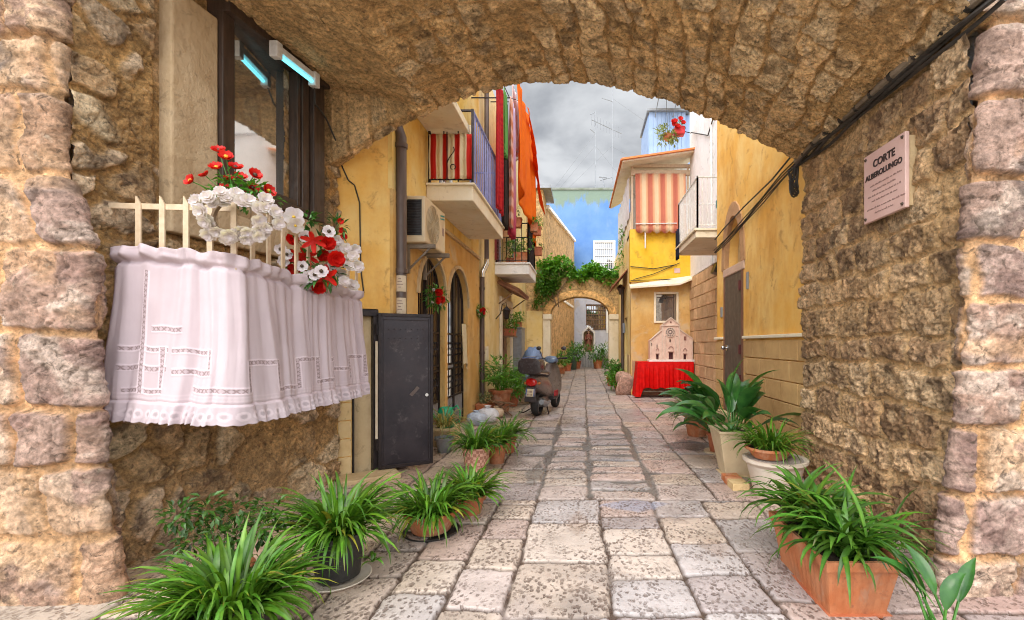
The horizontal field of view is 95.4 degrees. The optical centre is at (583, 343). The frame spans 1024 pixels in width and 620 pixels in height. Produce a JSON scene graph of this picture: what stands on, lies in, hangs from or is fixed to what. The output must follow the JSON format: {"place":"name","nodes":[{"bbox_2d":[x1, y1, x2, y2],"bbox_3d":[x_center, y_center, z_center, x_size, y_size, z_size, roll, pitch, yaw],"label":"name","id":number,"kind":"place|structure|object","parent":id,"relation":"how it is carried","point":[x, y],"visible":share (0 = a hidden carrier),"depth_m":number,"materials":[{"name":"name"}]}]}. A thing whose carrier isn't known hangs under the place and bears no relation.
{"place":"outdoors","nodes":[
{"label":"outdoors","id":0,"kind":"place"},
{"bbox_2d":[0,366,1023,619],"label":"street","id":1,"kind":"structure","parent":0,"point":[610,506],"depth_m":3.14,"materials":[{"name":"stone"}]},
{"bbox_2d":[91,504,338,619],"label":"spider plant","id":2,"kind":"object","parent":1,"relation":"on","point":[220,581],"visible":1,"depth_m":2.03,"materials":[{"name":"green plant"}]},
{"bbox_2d":[153,490,296,566],"bbox_3d":[-1.892,1.088,2.492,0.475,0.623,0.659,0,0,30],"label":"leafy shrub","id":3,"kind":"object","parent":1,"relation":"on","point":[209,529],"visible":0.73,"depth_m":2.44,"materials":[{"name":"green plant"}]},
{"bbox_2d":[235,469,421,593],"bbox_3d":[-1.473,1.063,2.768,0.967,0.673,0.973,0,0,0],"label":"spider plant","id":4,"kind":"object","parent":1,"relation":"on","point":[344,519],"visible":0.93,"depth_m":2.64,"materials":[{"name":"green plant"}]},
{"bbox_2d":[335,91,504,486],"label":"yellow house","id":5,"kind":"structure","parent":1,"relation":"on","point":[385,426],"depth_m":5.15,"materials":[{"name":"beige paint"}]},
{"bbox_2d":[341,165,363,290],"bbox_3d":[-2.443,-1.226,4.859,0.242,1.353,0.013,0,0,-37],"label":"wall cable","id":6,"kind":"object","parent":5,"relation":"attached to","point":[359,220],"depth_m":4.90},
{"bbox_2d":[395,125,407,468],"bbox_3d":[-2.085,-0.560,5.220,0.176,3.919,0.133,0,0,0],"label":"drainpipe","id":7,"kind":"object","parent":5,"relation":"attached to","point":[401,145],"visible":0.59,"depth_m":5.17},
{"bbox_2d":[396,275,405,291],"bbox_3d":[-2.058,-0.680,5.179,0.112,0.180,0.040,0,0,-10],"label":"paper notice","id":8,"kind":"object","parent":7,"relation":"attached to","point":[400,282],"visible":1,"depth_m":5.17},
{"bbox_2d":[396,298,405,313],"bbox_3d":[-2.058,-0.430,5.179,0.112,0.180,0.040,0,0,-10],"label":"paper notice","id":9,"kind":"object","parent":7,"relation":"attached to","point":[400,305],"visible":0.97,"depth_m":5.17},
{"bbox_2d":[375,313,432,469],"bbox_3d":[-1.974,0.507,5.085,0.598,1.685,0.051,0,0,-28],"label":"door","id":10,"kind":"structure","parent":5,"relation":"in","point":[404,345],"depth_m":5.07,"materials":[{"name":"black metal"}]},
{"bbox_2d":[407,196,449,279],"bbox_3d":[-1.948,-1.300,5.812,0.337,0.900,0.816,0,0,0],"label":"air conditioner","id":11,"kind":"object","parent":5,"relation":"attached to","point":[425,225],"visible":0.98,"depth_m":5.50,"materials":[{"name":"beige metal"}]},
{"bbox_2d":[420,283,449,313],"bbox_3d":[-2.046,-0.636,6.344,0.268,0.452,0.492,0,0,33],"label":"flower wreath","id":12,"kind":"object","parent":5,"relation":"attached to","point":[440,298],"visible":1,"depth_m":6.30,"materials":[{"name":"green plant"}]},
{"bbox_2d":[429,134,471,178],"bbox_3d":[-1.792,-2.520,6.187,0.575,0.600,0.053,0,0,0],"label":"striped curtain","id":13,"kind":"object","parent":5,"relation":"attached to","point":[460,157],"visible":1,"depth_m":6.19,"materials":[{"name":"fabric"}]},
{"bbox_2d":[462,324,467,368],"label":"hanging cloth","id":14,"kind":"object","parent":5,"relation":"hanging from","point":[464,347],"visible":1,"depth_m":8.05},
{"bbox_2d":[371,466,492,545],"bbox_3d":[-1.134,1.161,3.386,0.865,0.477,0.963,0,0,0],"label":"spider plant","id":15,"kind":"object","parent":1,"relation":"on","point":[436,511],"visible":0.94,"depth_m":3.31,"materials":[{"name":"green plant"}]},
{"bbox_2d":[433,424,459,446],"bbox_3d":[-1.950,1.296,6.475,0.300,0.268,0.550,0,0,0],"label":"stone step","id":16,"kind":"object","parent":1,"relation":"on","point":[437,432],"visible":0.27,"depth_m":6.21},
{"bbox_2d":[433,405,460,427],"bbox_3d":[-1.930,0.997,6.441,0.427,0.325,0.268,0,0,0],"label":"watering can","id":17,"kind":"object","parent":16,"relation":"on","point":[445,408],"visible":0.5,"depth_m":6.39,"materials":[{"name":"green plastic"}]},
{"bbox_2d":[433,404,475,452],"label":"dry grass plant","id":18,"kind":"object","parent":1,"relation":"on","point":[441,420],"visible":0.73,"depth_m":5.91,"materials":[{"name":"green plant"}]},
{"bbox_2d":[427,457,517,515],"bbox_3d":[-0.943,1.162,3.799,0.793,0.476,0.741,0,0,0],"label":"spider plant","id":19,"kind":"object","parent":1,"relation":"on","point":[483,491],"visible":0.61,"depth_m":3.76,"materials":[{"name":"green plant"}]},
{"bbox_2d":[466,410,485,425],"bbox_3d":[-1.857,1.281,7.948,0.340,0.272,0.276,0,0,0],"label":"vase","id":20,"kind":"object","parent":1,"relation":"on","point":[476,415],"visible":0.84,"depth_m":7.86,"materials":[{"name":"white"}]},
{"bbox_2d":[440,416,518,473],"bbox_3d":[-1.192,1.095,4.999,0.835,0.610,0.823,0,0,-33],"label":"spider plant","id":21,"kind":"object","parent":1,"relation":"on","point":[474,448],"visible":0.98,"depth_m":4.92,"materials":[{"name":"green plant"}]},
{"bbox_2d":[475,391,494,409],"bbox_3d":[-1.917,1.151,9.057,0.403,0.498,0.429,0,0,0],"label":"succulent planter","id":22,"kind":"object","parent":1,"relation":"on","point":[480,405],"visible":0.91,"depth_m":8.98,"materials":[{"name":"ceramic"}]},
{"bbox_2d":[478,405,499,422],"bbox_3d":[-1.714,1.265,8.255,0.418,0.330,0.334,0,0,0],"label":"vase","id":23,"kind":"object","parent":1,"relation":"on","point":[487,411],"visible":0.68,"depth_m":8.15,"materials":[{"name":"white"}]},
{"bbox_2d":[487,399,514,415],"bbox_3d":[-1.600,1.245,8.950,0.460,0.327,0.340,0,0,-29],"label":"wooden stool","id":24,"kind":"object","parent":1,"relation":"on","point":[498,402],"visible":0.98,"depth_m":8.87,"materials":[{"name":"brown wood"}]},
{"bbox_2d":[474,417,532,463],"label":"spider plant","id":25,"kind":"object","parent":1,"relation":"on","point":[498,456],"visible":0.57,"depth_m":5.35,"materials":[{"name":"green plant"}]},
{"bbox_2d":[479,351,528,411],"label":"palm plant","id":26,"kind":"object","parent":1,"relation":"on","point":[501,393],"visible":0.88,"depth_m":9.44,"materials":[{"name":"plant"}]},
{"bbox_2d":[478,411,536,453],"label":"spider plant","id":27,"kind":"object","parent":1,"relation":"on","point":[522,431],"visible":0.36,"depth_m":5.89,"materials":[{"name":"green plant"}]},
{"bbox_2d":[479,90,536,401],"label":"ochre house","id":28,"kind":"structure","parent":1,"relation":"on","point":[505,282],"depth_m":11.08,"materials":[{"name":"yellow paint"}]},
{"bbox_2d":[479,93,488,400],"bbox_3d":[-2.037,-2.200,9.427,0.116,7.200,0.258,0,0,19],"label":"drainpipe","id":29,"kind":"object","parent":28,"relation":"attached to","point":[482,279],"visible":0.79,"depth_m":9.35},
{"bbox_2d":[480,259,488,276],"bbox_3d":[-2.033,-1.545,9.432,0.116,0.410,0.258,0,0,23],"label":"pipe elbow","id":30,"kind":"object","parent":29,"relation":"attached to","point":[484,268],"visible":0.99,"depth_m":9.40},
{"bbox_2d":[471,86,517,101],"bbox_3d":[-1.775,-4.950,9.900,0.790,1.168,5.424,0,0,0],"label":"washing line","id":31,"kind":"object","parent":28,"relation":"attached to","point":[508,97],"visible":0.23,"depth_m":8.69,"materials":[{"name":"black metal"}]},
{"bbox_2d":[495,89,503,216],"bbox_3d":[-1.402,-3.285,7.700,0.079,2.130,0.700,0,0,0],"label":"hanging cloth","id":32,"kind":"object","parent":31,"relation":"hanging from","point":[499,185],"visible":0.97,"depth_m":7.64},
{"bbox_2d":[501,104,508,230],"bbox_3d":[-1.451,-3.325,8.525,0.116,2.350,0.450,0,0,0],"label":"hanging cloth","id":33,"kind":"object","parent":31,"relation":"hanging from","point":[505,220],"visible":0.43,"depth_m":8.49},
{"bbox_2d":[503,88,507,159],"bbox_3d":[-1.402,-3.925,8.240,0.079,1.150,0.320,0,0,0],"label":"hanging cloth","id":34,"kind":"object","parent":31,"relation":"hanging from","point":[505,120],"visible":0.97,"depth_m":8.21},
{"bbox_2d":[509,96,513,228],"bbox_3d":[-1.362,-3.400,8.675,0.079,2.400,0.250,0,0,0],"label":"hanging cloth","id":35,"kind":"object","parent":31,"relation":"hanging from","point":[511,194],"visible":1,"depth_m":8.60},
{"bbox_2d":[507,96,515,239],"bbox_3d":[-1.401,-3.400,9.010,0.153,2.600,0.580,0,0,0],"label":"hanging cloth","id":36,"kind":"object","parent":31,"relation":"hanging from","point":[511,232],"visible":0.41,"depth_m":8.99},
{"bbox_2d":[512,84,518,160],"bbox_3d":[-1.502,-4.850,10.100,0.116,1.301,1.000,0,0,0],"label":"hanging cloth","id":37,"kind":"object","parent":31,"relation":"hanging from","point":[515,102],"visible":0.52,"depth_m":10.32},
{"bbox_2d":[517,84,535,246],"bbox_3d":[-1.341,-3.975,11.150,0.228,3.050,3.700,0,0,0],"label":"hanging cloth","id":38,"kind":"object","parent":31,"relation":"hanging from","point":[526,187],"visible":0.81,"depth_m":10.62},
{"bbox_2d":[527,107,544,214],"bbox_3d":[-1.242,-4.542,11.852,0.200,1.817,2.507,0,0,2],"label":"hanging cloth","id":39,"kind":"object","parent":31,"relation":"hanging from","point":[533,148],"visible":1,"depth_m":11.94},
{"bbox_2d":[496,303,510,318],"bbox_3d":[-1.940,-0.801,11.100,0.379,0.418,0.191,0,0,0],"label":"wall lantern","id":40,"kind":"object","parent":28,"relation":"attached to","point":[506,310],"depth_m":11.06,"materials":[{"name":"black metal"}]},
{"bbox_2d":[503,315,506,373],"bbox_3d":[-2.224,0.260,12.475,0.072,2.280,1.390,0,0,0],"label":"door","id":41,"kind":"structure","parent":28,"relation":"in","point":[504,338],"depth_m":12.80,"materials":[{"name":"brown wood"}]},
{"bbox_2d":[503,313,520,335],"bbox_3d":[-1.929,-0.519,12.161,0.711,0.598,0.752,0,0,17],"label":"planter box","id":42,"kind":"object","parent":28,"relation":"attached to","point":[508,331],"visible":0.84,"depth_m":11.97,"materials":[{"name":"ceramic"}]},
{"bbox_2d":[500,240,526,261],"bbox_3d":[-1.825,-2.358,11.997,0.756,0.833,0.753,0,0,37],"label":"planter box","id":43,"kind":"object","parent":28,"relation":"on","point":[510,258],"visible":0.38,"depth_m":11.86,"materials":[{"name":"ceramic"}]},
{"bbox_2d":[505,237,535,261],"bbox_3d":[-1.555,-2.296,11.232,0.853,0.710,0.731,0,0,0],"label":"planter box","id":44,"kind":"object","parent":28,"relation":"on","point":[518,255],"visible":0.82,"depth_m":11.11,"materials":[{"name":"ceramic"}]},
{"bbox_2d":[530,216,537,232],"bbox_3d":[-1.238,-2.988,11.451,0.265,0.376,0.319,0,0,0],"label":"planter box","id":45,"kind":"object","parent":28,"relation":"attached to","point":[534,227],"visible":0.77,"depth_m":11.41,"materials":[{"name":"ceramic"}]},
{"bbox_2d":[499,371,525,406],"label":"leafy shrub","id":46,"kind":"object","parent":1,"relation":"on","point":[514,397],"visible":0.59,"depth_m":10.29,"materials":[{"name":"green plant"}]},
{"bbox_2d":[513,327,525,386],"bbox_3d":[-1.975,0.450,14.000,0.310,1.900,0.860,0,0,0],"label":"utility cabinet","id":47,"kind":"object","parent":1,"relation":"on","point":[519,346],"visible":0.35,"depth_m":13.60,"materials":[{"name":"grey metal"}]},
{"bbox_2d":[513,311,525,326],"bbox_3d":[-1.970,-0.778,13.850,0.595,0.557,0.510,0,0,0],"label":"planter box","id":48,"kind":"object","parent":47,"relation":"on","point":[519,322],"visible":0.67,"depth_m":13.77,"materials":[{"name":"ceramic"}]},
{"bbox_2d":[522,346,544,402],"bbox_3d":[-1.287,0.728,11.455,0.636,1.345,1.640,0,0,-3],"label":"covered motorbike","id":49,"kind":"object","parent":1,"relation":"on","point":[531,351],"visible":0.06,"depth_m":11.65,"materials":[{"name":"fabric"}]},
{"bbox_2d":[518,346,567,415],"bbox_3d":[-0.802,0.723,9.503,0.755,1.356,1.990,0,0,13],"label":"motor scooter","id":50,"kind":"object","parent":1,"relation":"on","point":[543,382],"visible":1,"depth_m":8.88,"materials":[{"name":"metal"}]},
{"bbox_2d":[556,349,575,373],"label":"bushy plant","id":51,"kind":"object","parent":1,"relation":"on","point":[562,370],"visible":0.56,"depth_m":21.37,"materials":[{"name":"green plant"}]},
{"bbox_2d":[563,340,580,370],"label":"bushy plant","id":52,"kind":"object","parent":1,"relation":"on","point":[567,367],"visible":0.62,"depth_m":23.86,"materials":[{"name":"green plant"}]},
{"bbox_2d":[568,351,576,369],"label":"potted plant","id":53,"kind":"object","parent":1,"relation":"on","point":[573,364],"visible":0.57,"depth_m":25.00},
{"bbox_2d":[570,340,588,368],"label":"bushy plant","id":54,"kind":"object","parent":1,"relation":"on","point":[581,355],"visible":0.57,"depth_m":26.12,"materials":[{"name":"green plant"}]},
{"bbox_2d":[542,278,618,374],"bbox_3d":[-0.133,-0.525,17.260,2.835,3.850,0.680,0,0,0],"label":"stone gateway","id":55,"kind":"object","parent":1,"relation":"on","point":[597,290],"visible":0.84,"depth_m":16.97,"materials":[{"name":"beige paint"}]},
{"bbox_2d":[531,252,618,309],"bbox_3d":[-0.292,-2.301,17.149,3.440,2.166,1.209,0,0,0],"label":"climbing vine","id":56,"kind":"object","parent":55,"relation":"on","point":[556,267],"visible":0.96,"depth_m":16.88,"materials":[{"name":"green plant"}]},
{"bbox_2d":[581,326,594,367],"bbox_3d":[0.290,0.152,27.625,0.860,2.496,0.650,0,0,0],"label":"street shrine","id":57,"kind":"object","parent":1,"relation":"on","point":[586,362],"visible":0.53,"depth_m":27.35,"materials":[{"name":"white paint"}]},
{"bbox_2d":[584,330,592,350],"bbox_3d":[0.290,-0.186,27.627,0.509,1.270,0.341,0,0,0],"label":"statue","id":58,"kind":"object","parent":57,"relation":"in","point":[588,337],"visible":0.93,"depth_m":27.55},
{"bbox_2d":[584,340,607,368],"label":"bushy plant","id":59,"kind":"object","parent":1,"relation":"on","point":[598,362],"visible":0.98,"depth_m":26.16,"materials":[{"name":"green plant"}]},
{"bbox_2d":[603,368,624,389],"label":"bushy plant","id":60,"kind":"object","parent":1,"relation":"on","point":[611,378],"visible":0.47,"depth_m":13.71,"materials":[{"name":"green plant"}]},
{"bbox_2d":[615,371,633,394],"bbox_3d":[1.151,1.087,12.768,0.566,0.667,0.579,0,0,0],"label":"boulder","id":61,"kind":"object","parent":1,"relation":"on","point":[624,380],"visible":0.84,"depth_m":12.54,"materials":[{"name":"stone"}]},
{"bbox_2d":[639,389,688,397],"bbox_3d":[2.120,0.940,12.170,1.440,0.940,0.500,0,0,0],"label":"table","id":62,"kind":"object","parent":1,"relation":"on","point":[658,391],"visible":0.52,"depth_m":11.96,"materials":[{"name":"brown wood"}]},
{"bbox_2d":[632,361,693,396],"bbox_3d":[2.122,0.920,12.115,1.654,0.918,0.610,0,0,0],"label":"tablecloth","id":63,"kind":"object","parent":62,"relation":"on","point":[656,375],"visible":0.88,"depth_m":11.90,"materials":[{"name":"red fabric"}]},
{"bbox_2d":[647,317,694,361],"bbox_3d":[2.295,-0.120,12.180,1.187,1.162,0.360,0,0,0],"label":"church model","id":64,"kind":"object","parent":63,"relation":"on","point":[670,341],"visible":1,"depth_m":12.06},
{"bbox_2d":[656,369,724,454],"bbox_3d":[1.425,0.868,5.922,0.921,1.064,1.377,0,0,0],"label":"aspidistra","id":65,"kind":"object","parent":1,"relation":"on","point":[679,393],"visible":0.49,"depth_m":5.85,"materials":[{"name":"plant"}]},
{"bbox_2d":[675,112,716,391],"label":"white house","id":66,"kind":"structure","parent":1,"relation":"on","point":[698,244],"depth_m":10.70,"materials":[{"name":"paint"}]},
{"bbox_2d":[653,100,678,148],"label":"hanging plant","id":67,"kind":"object","parent":66,"relation":"hanging from","point":[667,136],"visible":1,"depth_m":12.14,"materials":[{"name":"green plant"}]},
{"bbox_2d":[671,116,689,136],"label":"flowers","id":68,"kind":"object","parent":66,"relation":"attached to","point":[680,129],"visible":0.98,"depth_m":12.08,"materials":[{"name":"red plant"}]},
{"bbox_2d":[656,357,800,477],"bbox_3d":[1.567,0.769,5.033,1.286,1.271,1.355,0,0,-37],"label":"aspidistra","id":69,"kind":"object","parent":1,"relation":"on","point":[741,398],"visible":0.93,"depth_m":4.88,"materials":[{"name":"plant"}]},
{"bbox_2d":[721,473,741,484],"bbox_3d":[1.500,1.367,4.670,0.160,0.074,0.180,0,0,0],"label":"brick","id":70,"kind":"object","parent":1,"relation":"on","point":[725,477],"visible":0.7,"depth_m":4.65,"materials":[{"name":"brick"}]},
{"bbox_2d":[727,479,749,490],"bbox_3d":[1.500,1.367,4.470,0.160,0.074,0.180,0,0,0],"label":"brick","id":71,"kind":"object","parent":1,"relation":"on","point":[736,484],"visible":0.91,"depth_m":4.39,"materials":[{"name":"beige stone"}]},
{"bbox_2d":[712,120,805,475],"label":"amber house","id":72,"kind":"structure","parent":1,"relation":"on","point":[760,264],"depth_m":6.06,"materials":[{"name":"paint"}]},
{"bbox_2d":[721,271,740,414],"bbox_3d":[2.301,-0.003,7.190,0.158,2.165,0.774,0,0,0],"label":"door","id":73,"kind":"structure","parent":72,"relation":"in","point":[732,347],"depth_m":7.20,"materials":[{"name":"brown wood"}]},
{"bbox_2d":[714,157,789,239],"bbox_3d":[2.290,-1.970,6.395,0.017,0.320,3.293,0,0,0],"label":"wall cable","id":74,"kind":"object","parent":72,"relation":"attached to","point":[783,165],"depth_m":6.10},
{"bbox_2d":[714,162,794,252],"bbox_3d":[2.287,-1.788,6.395,0.042,0.413,3.292,0,0,0],"label":"wall cable","id":75,"kind":"object","parent":72,"relation":"attached to","point":[737,227],"depth_m":6.07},
{"bbox_2d":[742,451,808,498],"bbox_3d":[1.760,1.219,4.240,0.570,0.362,0.570,0,0,0],"label":"white pot","id":76,"kind":"object","parent":1,"relation":"on","point":[756,467],"visible":0.52,"depth_m":4.08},
{"bbox_2d":[720,413,819,464],"bbox_3d":[1.708,0.835,4.226,0.932,0.400,0.934,0,0,0],"label":"spider plant","id":77,"kind":"object","parent":76,"relation":"on","point":[761,445],"visible":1,"depth_m":4.12,"materials":[{"name":"green plant"}]},
{"bbox_2d":[734,462,963,617],"bbox_3d":[1.432,1.029,2.684,0.983,0.751,1.487,0,0,0],"label":"trough planter","id":78,"kind":"object","parent":1,"relation":"on","point":[828,549],"visible":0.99,"depth_m":2.45,"materials":[{"name":"ceramic"}]},
{"bbox_2d":[856,488,948,594],"bbox_3d":[1.878,1.169,2.868,0.927,0.462,0.708,0,0,-42],"label":"spider plant","id":79,"kind":"object","parent":1,"relation":"on","point":[897,512],"visible":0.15,"depth_m":2.90,"materials":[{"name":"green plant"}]},
{"bbox_2d":[871,538,975,619],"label":"aspidistra","id":80,"kind":"object","parent":1,"relation":"on","point":[956,586],"visible":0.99,"depth_m":2.05,"materials":[{"name":"green plant"}]},
{"bbox_2d":[449,81,679,341],"label":"sky","id":81,"kind":"structure","parent":0,"point":[560,117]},
{"bbox_2d":[664,385,730,437],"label":"spider plant","id":82,"kind":"object","parent":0,"point":[694,431],"visible":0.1,"depth_m":6.89,"materials":[{"name":"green plant"}]},
{"label":"ground","id":83,"kind":"structure","parent":0,"visible":0},
{"bbox_2d":[0,0,1023,606],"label":"stone archway","id":84,"kind":"object","parent":83,"relation":"on","point":[912,336],"visible":0.81,"depth_m":3.07,"materials":[{"name":"stone"}]},
{"bbox_2d":[108,196,357,287],"bbox_3d":[-2.472,-0.343,3.494,0.797,1.085,1.492,0,0,0],"label":"window railing","id":85,"kind":"object","parent":84,"relation":"attached to","point":[162,207],"depth_m":2.75,"materials":[{"name":"metal"}]},
{"bbox_2d":[183,144,288,214],"bbox_3d":[-2.102,-0.999,2.789,0.541,0.446,0.273,0,0,-13],"label":"poppy spray","id":86,"kind":"object","parent":85,"relation":"attached to","point":[251,184],"visible":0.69,"depth_m":2.77,"materials":[{"name":"red plant"}]},
{"bbox_2d":[103,243,369,426],"bbox_3d":[-2.368,-0.052,3.415,0.882,1.074,1.594,0,0,0],"label":"lace curtain","id":87,"kind":"object","parent":85,"relation":"hanging from","point":[195,338],"visible":0.98,"depth_m":2.71,"materials":[{"name":"white fabric"}]},
{"bbox_2d":[187,185,285,245],"bbox_3d":[-2.001,-0.739,2.650,0.460,0.335,0.193,0,0,-8],"label":"flower wreath","id":88,"kind":"object","parent":85,"relation":"attached to","point":[261,229],"visible":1,"depth_m":2.65,"materials":[{"name":"white plant"}]},
{"bbox_2d":[274,207,364,293],"bbox_3d":[-2.033,-0.683,3.542,0.555,0.704,0.592,0,0,44],"label":"flower bouquet","id":89,"kind":"object","parent":85,"relation":"attached to","point":[321,278],"visible":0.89,"depth_m":3.45,"materials":[{"name":"red plant"}]},
{"bbox_2d":[207,0,329,222],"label":"window","id":90,"kind":"structure","parent":84,"relation":"in","point":[250,82],"depth_m":3.86,"materials":[{"name":"brown wood"}]},
{"bbox_2d":[269,40,335,140],"bbox_3d":[-2.465,-2.173,4.220,0.096,0.594,0.971,0,0,5],"label":"tube lamp","id":91,"kind":"object","parent":84,"relation":"attached to","point":[277,51],"visible":0.98,"depth_m":3.97,"materials":[{"name":"white paint"}]},
{"bbox_2d":[787,0,987,180],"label":"cable","id":92,"kind":"object","parent":84,"relation":"attached to","point":[917,65],"visible":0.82,"depth_m":3.15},
{"bbox_2d":[789,0,986,196],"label":"cable","id":93,"kind":"object","parent":84,"relation":"attached to","point":[797,173],"visible":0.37,"depth_m":4.40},
{"bbox_2d":[793,0,984,163],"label":"conduit","id":94,"kind":"object","parent":84,"relation":"attached to","point":[902,66],"visible":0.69,"depth_m":3.30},
{"bbox_2d":[864,131,916,224],"bbox_3d":[2.266,-1.190,3.362,0.189,0.520,0.465,0,0,0],"label":"stone plaque","id":95,"kind":"object","parent":84,"relation":"attached to","point":[889,188],"visible":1,"depth_m":3.29,"materials":[{"name":"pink stone"}]},
{"bbox_2d":[792,0,995,190],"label":"cable","id":96,"kind":"object","parent":84,"relation":"attached to","point":[937,43],"visible":0.97,"depth_m":3.13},
{"bbox_2d":[789,0,1006,179],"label":"cable","id":97,"kind":"object","parent":84,"relation":"attached to","point":[994,8],"visible":0.97,"depth_m":3.04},
{"bbox_2d":[788,176,798,197],"bbox_3d":[2.200,-1.655,4.830,0.117,0.243,0.058,0,0,0],"label":"cable tangle","id":98,"kind":"object","parent":97,"relation":"hanging from","point":[792,185],"visible":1,"depth_m":4.82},
{"bbox_2d":[526,184,553,356],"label":"tan house","id":99,"kind":"structure","parent":83,"relation":"on","point":[534,327],"depth_m":17.02,"materials":[{"name":"yellow paint"}]},
{"bbox_2d":[546,205,575,366],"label":"old stone house","id":100,"kind":"structure","parent":83,"relation":"on","point":[560,239],"depth_m":22.53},
{"bbox_2d":[546,188,629,360],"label":"blue house","id":101,"kind":"structure","parent":83,"relation":"on","point":[588,217],"depth_m":29.00,"materials":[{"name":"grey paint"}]},
{"bbox_2d":[555,110,614,187],"bbox_3d":[0.150,-12.548,30.231,4.912,5.505,0.353,0,0,0],"label":"antenna mast","id":102,"kind":"object","parent":101,"relation":"on","point":[590,151],"visible":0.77,"depth_m":30.17,"materials":[{"name":"grey metal"}]},
{"bbox_2d":[586,304,605,329],"bbox_3d":[0.770,-1.700,29.095,1.300,1.640,0.290,0,0,0],"label":"barred window","id":103,"kind":"structure","parent":101,"relation":"in","point":[595,314],"depth_m":29.20,"materials":[{"name":"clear glass"}]},
{"bbox_2d":[593,241,614,270],"bbox_3d":[1.295,-5.540,29.015,1.550,1.920,0.230,0,0,0],"label":"window","id":104,"kind":"structure","parent":101,"relation":"in","point":[603,251],"depth_m":28.95,"materials":[{"name":"white paint"}]},
{"bbox_2d":[580,87,642,187],"bbox_3d":[2.450,-13.397,30.274,8.110,7.206,0.679,0,0,0],"label":"antenna mast","id":105,"kind":"object","parent":101,"relation":"on","point":[609,133],"visible":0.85,"depth_m":30.37,"materials":[{"name":"grey metal"}]},
{"bbox_2d":[609,147,694,395],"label":"awning house","id":106,"kind":"structure","parent":83,"relation":"on","point":[656,279],"depth_m":12.55,"materials":[{"name":"yellow paint"}]},
{"bbox_2d":[616,284,624,370],"bbox_3d":[1.160,-0.235,14.457,0.280,3.270,0.286,0,0,0],"label":"wall pipe","id":107,"kind":"object","parent":106,"relation":"attached to","point":[620,288],"depth_m":14.45,"materials":[{"name":"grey metal"}]},
{"bbox_2d":[616,224,624,269],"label":"creeper","id":108,"kind":"object","parent":106,"relation":"attached to","point":[621,247],"visible":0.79,"depth_m":14.77,"materials":[{"name":"green plant"}]},
{"bbox_2d":[618,178,628,245],"bbox_3d":[1.260,-4.115,14.730,0.040,1.170,3.960,0,0,0],"label":"side curtain","id":109,"kind":"object","parent":106,"relation":"attached to","point":[623,215],"visible":0.93,"depth_m":14.37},
{"bbox_2d":[635,173,686,232],"bbox_3d":[2.080,-3.795,12.426,1.360,1.651,0.152,0,0,0],"label":"striped awning","id":110,"kind":"object","parent":106,"relation":"attached to","point":[659,196],"visible":0.95,"depth_m":12.43,"materials":[{"name":"fabric"}]},
{"bbox_2d":[640,108,689,163],"bbox_3d":[2.625,-6.210,15.050,1.350,2.020,1.900,0,0,0],"label":"roof room","id":111,"kind":"object","parent":106,"relation":"on","point":[649,140],"visible":0.43,"depth_m":14.20,"materials":[{"name":"paint"}]},
{"bbox_2d":[654,292,678,322],"bbox_3d":[2.245,-0.995,12.575,0.670,0.850,0.110,0,0,0],"label":"window","id":112,"kind":"structure","parent":106,"relation":"in","point":[666,304],"depth_m":12.61,"materials":[{"name":"beige paint"}]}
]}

